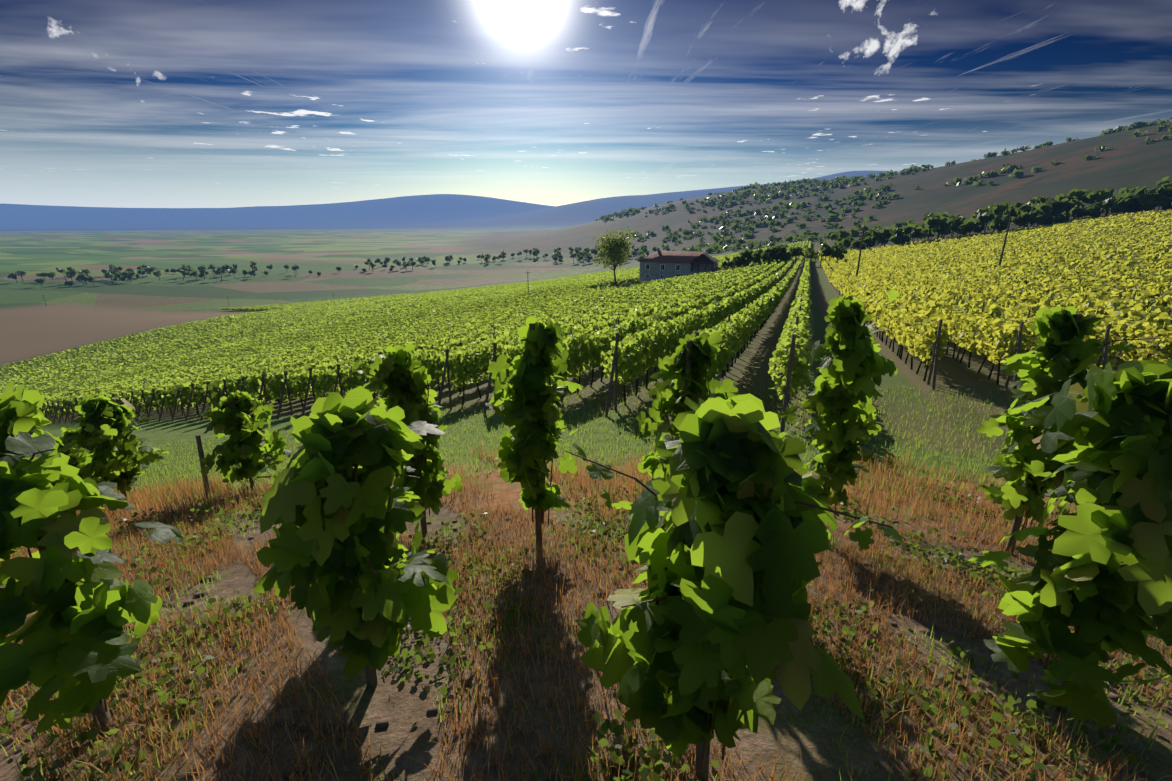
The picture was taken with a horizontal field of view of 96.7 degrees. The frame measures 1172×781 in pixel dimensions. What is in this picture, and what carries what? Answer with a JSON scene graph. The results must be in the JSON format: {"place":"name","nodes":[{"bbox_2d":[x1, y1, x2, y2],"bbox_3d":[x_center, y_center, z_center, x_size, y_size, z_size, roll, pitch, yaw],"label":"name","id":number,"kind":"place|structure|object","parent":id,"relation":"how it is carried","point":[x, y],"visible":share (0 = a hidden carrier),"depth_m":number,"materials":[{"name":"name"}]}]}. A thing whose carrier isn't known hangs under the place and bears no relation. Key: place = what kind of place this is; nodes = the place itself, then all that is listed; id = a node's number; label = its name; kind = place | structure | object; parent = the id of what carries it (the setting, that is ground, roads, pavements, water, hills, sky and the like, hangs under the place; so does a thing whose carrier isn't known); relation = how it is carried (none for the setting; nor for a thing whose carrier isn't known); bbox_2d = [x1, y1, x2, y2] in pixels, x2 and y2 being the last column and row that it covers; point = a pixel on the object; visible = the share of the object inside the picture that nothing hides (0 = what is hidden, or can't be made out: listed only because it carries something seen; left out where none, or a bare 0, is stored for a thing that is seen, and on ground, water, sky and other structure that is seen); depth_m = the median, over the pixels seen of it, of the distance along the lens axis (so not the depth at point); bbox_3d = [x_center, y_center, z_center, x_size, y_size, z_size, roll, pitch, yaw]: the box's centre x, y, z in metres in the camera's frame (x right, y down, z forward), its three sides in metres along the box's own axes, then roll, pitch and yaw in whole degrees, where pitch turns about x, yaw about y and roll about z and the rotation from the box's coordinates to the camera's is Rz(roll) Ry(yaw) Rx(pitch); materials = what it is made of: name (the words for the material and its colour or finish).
{"place":"outdoors","nodes":[
{"label":"outdoors","id":0,"kind":"place"},
{"bbox_2d":[0,123,1171,780],"bbox_3d":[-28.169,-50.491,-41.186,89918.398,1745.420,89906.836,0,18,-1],"label":"ground","id":1,"kind":"structure","parent":0,"point":[314,239],"depth_m":10.17,"materials":[{"name":"brown soil"}]},
{"bbox_2d":[195,434,210,496],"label":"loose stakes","id":2,"kind":"object","parent":1,"relation":"on","point":[200,449],"visible":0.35,"depth_m":7.55,"materials":[{"name":"brown wood"}]},
{"bbox_2d":[0,241,810,393],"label":"vine rows","id":3,"kind":"object","parent":1,"relation":"on","point":[494,290],"visible":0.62,"depth_m":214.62,"materials":[{"name":"green plant"}]},
{"bbox_2d":[29,256,809,401],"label":"vine rows","id":4,"kind":"object","parent":1,"relation":"on","point":[762,272],"visible":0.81,"depth_m":112.71,"materials":[{"name":"green plant"}]},
{"bbox_2d":[38,275,810,415],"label":"vine rows","id":5,"kind":"object","parent":1,"relation":"on","point":[754,290],"visible":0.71,"depth_m":38.42,"materials":[{"name":"green plant"}]},
{"bbox_2d":[43,218,1015,306],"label":"utility poles","id":6,"kind":"object","parent":1,"relation":"on","point":[863,230],"visible":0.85,"depth_m":76.25,"materials":[{"name":"brown wood"}]},
{"bbox_2d":[281,302,812,400],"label":"vine rows","id":7,"kind":"object","parent":1,"relation":"on","point":[737,332],"visible":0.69,"depth_m":16.71,"materials":[{"name":"green plant"}]},
{"bbox_2d":[37,313,1080,780],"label":"vine stakes","id":8,"kind":"object","parent":1,"relation":"on","point":[101,717],"visible":0.15,"depth_m":2.78,"materials":[{"name":"brown wood"}]},
{"bbox_2d":[76,437,1080,550],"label":"dry grass","id":9,"kind":"structure","parent":1,"relation":"on","point":[190,499],"depth_m":6.59,"materials":[{"name":"plant"}]},
{"bbox_2d":[0,311,1168,768],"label":"staked vine canes","id":10,"kind":"object","parent":1,"relation":"on","point":[654,495],"visible":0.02,"depth_m":2.55,"materials":[{"name":"brown"}]},
{"bbox_2d":[0,290,1171,756],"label":"grapevine leaves","id":11,"kind":"object","parent":10,"relation":"attached to","point":[730,542],"visible":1,"depth_m":2.38,"materials":[{"name":"green plant"}]},
{"bbox_2d":[0,495,1171,780],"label":"dry grass","id":12,"kind":"structure","parent":1,"relation":"on","point":[518,529],"depth_m":2.98,"materials":[{"name":"plant"}]},
{"bbox_2d":[0,478,1171,780],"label":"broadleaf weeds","id":13,"kind":"object","parent":1,"relation":"on","point":[954,558],"visible":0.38,"depth_m":2.94,"materials":[{"name":"green plant"}]},
{"bbox_2d":[0,212,1171,413],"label":"vine rows","id":14,"kind":"object","parent":1,"relation":"on","point":[622,360],"visible":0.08,"depth_m":81.43,"materials":[{"name":"green plant"}]},
{"bbox_2d":[97,379,1074,507],"bbox_3d":[-7.885,3.060,13.681,52.296,8.282,10.418,3,18,8],"label":"grass strip","id":15,"kind":"object","parent":1,"relation":"on","point":[903,454],"depth_m":10.61,"materials":[{"name":"green plant"}]},
{"bbox_2d":[7,117,1171,286],"bbox_3d":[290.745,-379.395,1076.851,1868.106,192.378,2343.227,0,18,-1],"label":"trees","id":16,"kind":"object","parent":1,"relation":"on","point":[1061,208],"materials":[{"name":"green plant"}]},
{"bbox_2d":[47,507,1161,780],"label":"stones","id":17,"kind":"object","parent":1,"relation":"on","point":[381,723],"visible":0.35,"depth_m":2.89,"materials":[{"name":"brown"}]},
{"bbox_2d":[39,242,1170,432],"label":"vineyard posts","id":18,"kind":"object","parent":1,"relation":"on","point":[1017,350],"visible":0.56,"depth_m":20.25,"materials":[{"name":"brown wood"}]},
{"bbox_2d":[593,228,636,285],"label":"tree","id":19,"kind":"object","parent":1,"relation":"on","point":[615,244],"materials":[{"name":"green plant"}]},
{"bbox_2d":[135,298,1148,415],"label":"grapevine trunks","id":20,"kind":"object","parent":1,"relation":"on","point":[761,326],"depth_m":18.25,"materials":[{"name":"brown wood"}]},
{"bbox_2d":[639,248,717,281],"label":"house walls","id":21,"kind":"structure","parent":1,"relation":"on","point":[654,272],"depth_m":144.40,"materials":[{"name":"grey stone"}]},
{"bbox_2d":[645,264,679,278],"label":"windows","id":22,"kind":"structure","parent":21,"relation":"in","point":[660,269],"depth_m":145.55,"materials":[{"name":"black glass"}]},
{"bbox_2d":[637,251,724,270],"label":"house roof","id":23,"kind":"structure","parent":21,"relation":"on","point":[676,256],"depth_m":144.24,"materials":[{"name":"red tile"}]},
{"bbox_2d":[819,224,1171,286],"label":"vine rows","id":24,"kind":"object","parent":1,"relation":"on","point":[847,266],"visible":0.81,"depth_m":90.06,"materials":[{"name":"yellow plant"}]},
{"bbox_2d":[819,209,1171,259],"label":"vine rows","id":25,"kind":"object","parent":1,"relation":"on","point":[1140,218],"visible":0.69,"depth_m":165.00,"materials":[{"name":"yellow plant"}]},
{"bbox_2d":[834,263,1171,341],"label":"vine rows","id":26,"kind":"object","parent":1,"relation":"on","point":[924,305],"visible":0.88,"depth_m":33.02,"materials":[{"name":"yellow plant"}]},
{"bbox_2d":[883,307,1171,369],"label":"vine rows","id":27,"kind":"object","parent":1,"relation":"on","point":[921,327],"visible":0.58,"depth_m":16.62,"materials":[{"name":"yellow plant"}]},
{"bbox_2d":[0,486,1171,780],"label":"weeds","id":28,"kind":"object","parent":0,"point":[946,662],"depth_m":3.05,"materials":[{"name":"plant"}]},
{"bbox_2d":[0,0,1171,207],"label":"sky","id":29,"kind":"structure","parent":0,"point":[104,103],"materials":[{"name":"blue"}]},
{"bbox_2d":[646,254,713,277],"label":"window frames","id":30,"kind":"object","parent":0,"point":[703,258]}
]}

